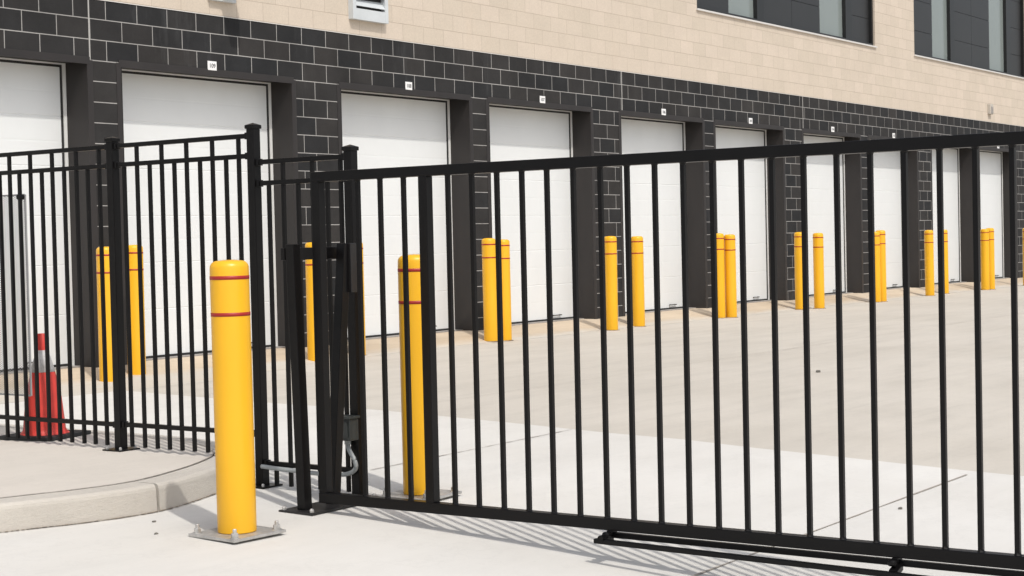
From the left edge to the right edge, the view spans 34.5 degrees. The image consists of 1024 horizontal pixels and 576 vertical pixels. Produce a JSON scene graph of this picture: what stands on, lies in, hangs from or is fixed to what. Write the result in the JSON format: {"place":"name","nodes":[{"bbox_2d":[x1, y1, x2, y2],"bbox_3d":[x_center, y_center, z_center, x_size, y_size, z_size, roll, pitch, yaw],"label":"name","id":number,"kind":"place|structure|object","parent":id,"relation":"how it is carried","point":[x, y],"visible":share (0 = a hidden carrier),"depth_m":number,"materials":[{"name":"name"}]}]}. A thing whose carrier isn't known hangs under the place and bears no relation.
{"place":"outdoors","nodes":[
{"label":"outdoors","id":0,"kind":"place"},
{"bbox_2d":[0,427,212,497],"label":"pavement","id":1,"kind":"structure","parent":0,"point":[32,467],"depth_m":8.88,"materials":[{"name":"concrete"}]},
{"bbox_2d":[0,333,90,441],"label":"traffic cone","id":2,"kind":"object","parent":1,"relation":"on","point":[42,389],"visible":0.57,"depth_m":10.09,"materials":[{"name":"plastic"}]},
{"bbox_2d":[0,426,212,496],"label":"kerb joint","id":3,"kind":"object","parent":1,"relation":"on","point":[132,480],"visible":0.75,"depth_m":8.54,"materials":[{"name":"beige concrete"}]},
{"bbox_2d":[0,278,1022,403],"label":"apron","id":4,"kind":"object","parent":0,"point":[536,330],"visible":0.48,"depth_m":20.67,"materials":[{"name":"concrete"}]},
{"bbox_2d":[96,247,112,381],"bbox_3d":[-3.791,0.258,15.434,0.219,1.292,0.219,0,2,33],"label":"bollard","id":5,"kind":"object","parent":4,"relation":"on","point":[108,314],"visible":0.38,"depth_m":15.36,"materials":[{"name":"yellow plastic"}]},
{"bbox_2d":[127,245,145,374],"bbox_3d":[-3.670,0.221,16.057,0.219,1.285,0.219,0,2,40],"label":"bollard","id":6,"kind":"object","parent":4,"relation":"on","point":[134,302],"visible":0.45,"depth_m":15.98,"materials":[{"name":"yellow plastic"}]},
{"bbox_2d":[305,242,314,361],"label":"bollard","id":7,"kind":"object","parent":4,"relation":"on","point":[310,314],"visible":0.33,"depth_m":17.77,"materials":[{"name":"yellow plastic"}]},
{"bbox_2d":[362,243,365,354],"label":"bollard","id":8,"kind":"object","parent":4,"relation":"on","point":[363,298],"visible":0.11,"depth_m":18.52,"materials":[{"name":"yellow plastic"}]},
{"bbox_2d":[482,238,497,341],"bbox_3d":[-0.278,0.022,20.618,0.219,1.295,0.219,-1,2,0],"label":"bollard","id":9,"kind":"object","parent":4,"relation":"on","point":[489,287],"visible":0.94,"depth_m":20.55,"materials":[{"name":"yellow plastic"}]},
{"bbox_2d":[501,239,513,340],"bbox_3d":[-0.104,0.025,20.780,0.219,1.280,0.219,-2,2,-16],"label":"bollard","id":10,"kind":"object","parent":4,"relation":"on","point":[506,290],"visible":0.62,"depth_m":20.70,"materials":[{"name":"yellow plastic"}]},
{"bbox_2d":[631,236,646,326],"bbox_3d":[1.791,-0.094,23.432,0.219,1.288,0.219,-1,1,10],"label":"bollard","id":11,"kind":"object","parent":4,"relation":"on","point":[638,282],"visible":0.93,"depth_m":23.36,"materials":[{"name":"yellow plastic"}]},
{"bbox_2d":[0,391,1023,575],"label":"driveway","id":12,"kind":"structure","parent":0,"point":[357,541],"depth_m":8.03,"materials":[{"name":"concrete"}]},
{"bbox_2d":[0,424,98,431],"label":"kerb","id":13,"kind":"structure","parent":12,"relation":"on","point":[12,425],"depth_m":10.85,"materials":[{"name":"concrete"}]},
{"bbox_2d":[0,482,156,532],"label":"kerb","id":14,"kind":"structure","parent":12,"relation":"on","point":[72,507],"depth_m":7.74,"materials":[{"name":"concrete"}]},
{"bbox_2d":[5,493,215,531],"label":"kerb dirt","id":15,"kind":"structure","parent":12,"relation":"on","point":[122,517],"depth_m":7.89,"materials":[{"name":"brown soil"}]},
{"bbox_2d":[91,431,214,447],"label":"kerb","id":16,"kind":"structure","parent":12,"relation":"on","point":[202,442],"depth_m":9.98,"materials":[{"name":"concrete"}]},
{"bbox_2d":[134,447,215,510],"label":"kerb","id":17,"kind":"structure","parent":12,"relation":"on","point":[181,487],"depth_m":8.30,"materials":[{"name":"concrete"}]},
{"bbox_2d":[0,123,375,495],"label":"metal fence","id":18,"kind":"object","parent":12,"relation":"on","point":[346,159],"visible":0.81,"depth_m":9.20,"materials":[{"name":"black metal"}]},
{"bbox_2d":[0,194,31,395],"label":"screen","id":19,"kind":"object","parent":18,"relation":"attached to","point":[22,196],"visible":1,"depth_m":9.95,"materials":[{"name":"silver metal"}]},
{"bbox_2d":[260,414,359,476],"bbox_3d":[-1.071,0.810,8.525,0.686,0.325,0.091,0,2,35],"label":"junction box","id":20,"kind":"object","parent":18,"relation":"attached to","point":[350,430],"visible":0.79,"depth_m":8.35,"materials":[{"name":"grey metal"}]},
{"bbox_2d":[188,260,285,542],"bbox_3d":[-1.256,0.493,7.421,0.310,1.240,0.310,0,2,39],"label":"bollard","id":21,"kind":"object","parent":12,"relation":"on","point":[233,397],"visible":1,"depth_m":7.35,"materials":[{"name":"yellow plastic"}]},
{"bbox_2d":[279,243,356,514],"bbox_3d":[-0.940,0.434,8.138,0.220,1.304,0.435,0,2,35],"label":"gate guide stand","id":22,"kind":"object","parent":12,"relation":"on","point":[342,254],"visible":0.81,"depth_m":8.04,"materials":[{"name":"black metal"}]},
{"bbox_2d":[379,254,461,499],"bbox_3d":[-0.484,0.448,8.443,0.310,1.240,0.310,0,2,32],"label":"bollard","id":23,"kind":"object","parent":12,"relation":"on","point":[416,375],"visible":0.38,"depth_m":8.37,"materials":[{"name":"metal"}]},
{"bbox_2d":[371,429,569,469],"bbox_3d":[-0.198,0.992,10.237,0.014,0.001,2.150,0,2,34],"label":"concrete joint","id":24,"kind":"object","parent":12,"relation":"on","point":[470,449],"visible":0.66,"depth_m":10.13,"materials":[{"name":"beige concrete"}]},
{"bbox_2d":[310,131,1023,575],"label":"sliding gate","id":25,"kind":"structure","parent":12,"relation":"on","point":[980,559],"depth_m":6.88,"materials":[{"name":"black metal"}]},
{"bbox_2d":[691,474,967,575],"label":"concrete joint","id":26,"kind":"object","parent":12,"relation":"on","point":[830,524],"visible":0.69,"depth_m":8.17,"materials":[{"name":"beige concrete"}]},
{"bbox_2d":[2,285,1023,475],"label":"ground","id":27,"kind":"structure","parent":0,"point":[996,347],"depth_m":14.56,"materials":[{"name":"grey concrete"}]},
{"bbox_2d":[0,0,1023,374],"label":"storage building","id":28,"kind":"structure","parent":27,"relation":"on","point":[298,78],"depth_m":22.49,"materials":[{"name":"black brick"}]},
{"bbox_2d":[0,57,74,371],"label":"roll up door","id":29,"kind":"structure","parent":28,"relation":"in","point":[33,101],"depth_m":15.99,"materials":[{"name":"white paint"}]},
{"bbox_2d":[122,69,277,358],"bbox_3d":[-3.429,-0.784,17.680,0.080,2.984,2.474,0,2,35],"label":"roll up door","id":30,"kind":"structure","parent":28,"relation":"in","point":[156,105],"depth_m":17.65,"materials":[{"name":"white paint"}]},
{"bbox_2d":[207,61,216,70],"bbox_3d":[-3.175,-2.353,17.445,0.010,0.096,0.128,0,2,35],"label":"number sign","id":31,"kind":"object","parent":28,"relation":"attached to","point":[212,65],"visible":1,"depth_m":17.45,"materials":[{"name":"white plastic"}]},
{"bbox_2d":[341,90,454,337],"bbox_3d":[-1.518,-0.905,20.405,0.080,2.984,2.494,0,2,35],"label":"roll up door","id":32,"kind":"structure","parent":28,"relation":"in","point":[388,130],"depth_m":20.47,"materials":[{"name":"white paint"}]},
{"bbox_2d":[405,82,411,89],"bbox_3d":[-1.264,-2.474,20.169,0.010,0.096,0.128,0,2,35],"label":"number sign","id":33,"kind":"object","parent":28,"relation":"attached to","point":[408,85],"visible":1,"depth_m":20.16,"materials":[{"name":"white plastic"}]},
{"bbox_2d":[489,104,572,323],"bbox_3d":[0.164,-1.011,22.802,0.080,2.984,2.474,0,2,35],"label":"roll up door","id":34,"kind":"structure","parent":28,"relation":"in","point":[516,132],"depth_m":23.02,"materials":[{"name":"white paint"}]},
{"bbox_2d":[540,96,544,102],"bbox_3d":[0.418,-2.581,22.566,0.010,0.096,0.128,0,2,35],"label":"number sign","id":35,"kind":"object","parent":28,"relation":"attached to","point":[542,99],"visible":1,"depth_m":22.56,"materials":[{"name":"white plastic"}]},
{"bbox_2d":[621,116,685,312],"bbox_3d":[2.075,-1.132,25.526,0.080,2.984,2.494,0,2,35],"label":"roll up door","id":36,"kind":"structure","parent":28,"relation":"in","point":[639,135],"depth_m":25.85,"materials":[{"name":"white paint"}]},
{"bbox_2d":[716,125,769,302],"bbox_3d":[3.757,-1.238,27.923,0.080,2.984,2.474,0,2,35],"label":"roll up door","id":37,"kind":"structure","parent":28,"relation":"in","point":[755,170],"depth_m":28.36,"materials":[{"name":"white paint"}]},
{"bbox_2d":[696,0,876,47],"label":"window","id":38,"kind":"structure","parent":28,"relation":"in","point":[851,21],"depth_m":29.88,"materials":[{"name":"black glass"}]},
{"bbox_2d":[804,133,846,295],"bbox_3d":[5.668,-1.359,30.647,0.080,2.984,2.494,0,2,35],"label":"roll up door","id":39,"kind":"structure","parent":28,"relation":"in","point":[820,181],"depth_m":30.94,"materials":[{"name":"white paint"}]},
{"bbox_2d":[873,151,902,288],"bbox_3d":[7.357,-1.458,33.039,0.060,2.968,2.399,0,2,35],"label":"roll up door","id":40,"kind":"structure","parent":28,"relation":"in","point":[887,165],"depth_m":33.53,"materials":[{"name":"white paint"}]},
{"bbox_2d":[932,148,960,283],"bbox_3d":[9.260,-1.586,35.769,0.080,2.984,2.494,0,2,35],"label":"roll up door","id":41,"kind":"structure","parent":28,"relation":"in","point":[951,176],"depth_m":36.34,"materials":[{"name":"white paint"}]},
{"bbox_2d":[914,0,1023,78],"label":"window","id":42,"kind":"structure","parent":28,"relation":"in","point":[985,35],"depth_m":36.91,"materials":[{"name":"black glass"}]},
{"bbox_2d":[987,104,992,114],"bbox_3d":[10.870,-4.061,37.421,0.088,0.230,0.200,0,2,35],"label":"wall lamp","id":43,"kind":"object","parent":28,"relation":"attached to","point":[990,108],"visible":1,"depth_m":37.34,"materials":[{"name":"metal"}]},
{"bbox_2d":[980,150,1003,277],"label":"roll up door","id":44,"kind":"structure","parent":28,"relation":"in","point":[991,162],"depth_m":38.71,"materials":[{"name":"white paint"}]},
{"bbox_2d":[605,236,617,330],"bbox_3d":[1.360,-0.066,22.635,0.219,1.297,0.219,-1,2,-1],"label":"bollard","id":45,"kind":"object","parent":27,"relation":"on","point":[611,283],"visible":0.92,"depth_m":22.56,"materials":[{"name":"yellow plastic"}]},
{"bbox_2d":[717,233,726,317],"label":"bollard","id":46,"kind":"object","parent":27,"relation":"on","point":[721,276],"visible":0.64,"depth_m":25.27,"materials":[{"name":"yellow plastic"}]},
{"bbox_2d":[441,313,1019,401],"bbox_3d":[13.592,-0.002,33.124,0.012,0.001,50.200,0,2,35],"label":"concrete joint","id":47,"kind":"object","parent":27,"relation":"on","point":[710,360],"visible":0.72,"depth_m":17.14,"materials":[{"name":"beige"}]},
{"bbox_2d":[724,234,737,317],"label":"bollard","id":48,"kind":"object","parent":27,"relation":"on","point":[730,276],"visible":1,"depth_m":25.35,"materials":[{"name":"yellow plastic"}]},
{"bbox_2d":[794,232,802,309],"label":"bollard","id":49,"kind":"object","parent":27,"relation":"on","point":[798,269],"visible":0.63,"depth_m":27.52,"materials":[{"name":"yellow plastic"}]},
{"bbox_2d":[813,233,825,308],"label":"bollard","id":50,"kind":"object","parent":27,"relation":"on","point":[818,269],"visible":1,"depth_m":27.76,"materials":[{"name":"yellow plastic"}]},
{"bbox_2d":[875,232,880,301],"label":"bollard","id":51,"kind":"object","parent":27,"relation":"on","point":[877,268],"visible":0.45,"depth_m":29.79,"materials":[{"name":"yellow plastic"}]},
{"bbox_2d":[876,230,887,301],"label":"bollard","id":52,"kind":"object","parent":27,"relation":"on","point":[883,265],"visible":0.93,"depth_m":29.95,"materials":[{"name":"yellow plastic"}]},
{"bbox_2d":[924,230,935,295],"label":"bollard","id":53,"kind":"object","parent":27,"relation":"on","point":[929,260],"visible":1,"depth_m":32.20,"materials":[{"name":"yellow plastic"}]},
{"bbox_2d":[944,229,949,293],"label":"bollard","id":54,"kind":"object","parent":27,"relation":"on","point":[946,261],"visible":0.43,"depth_m":33.12,"materials":[{"name":"yellow plastic"}]},
{"bbox_2d":[980,229,989,289],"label":"bollard","id":55,"kind":"object","parent":27,"relation":"on","point":[984,248],"visible":0.99,"depth_m":34.67,"materials":[{"name":"yellow plastic"}]},
{"bbox_2d":[986,228,994,289],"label":"bollard","id":56,"kind":"object","parent":27,"relation":"on","point":[991,260],"visible":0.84,"depth_m":34.91,"materials":[{"name":"yellow plastic"}]},
{"bbox_2d":[1022,228,1023,285],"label":"bollard","id":57,"kind":"object","parent":27,"relation":"on","point":[1023,254],"visible":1,"depth_m":36.76,"materials":[{"name":"yellow plastic"}]}
]}

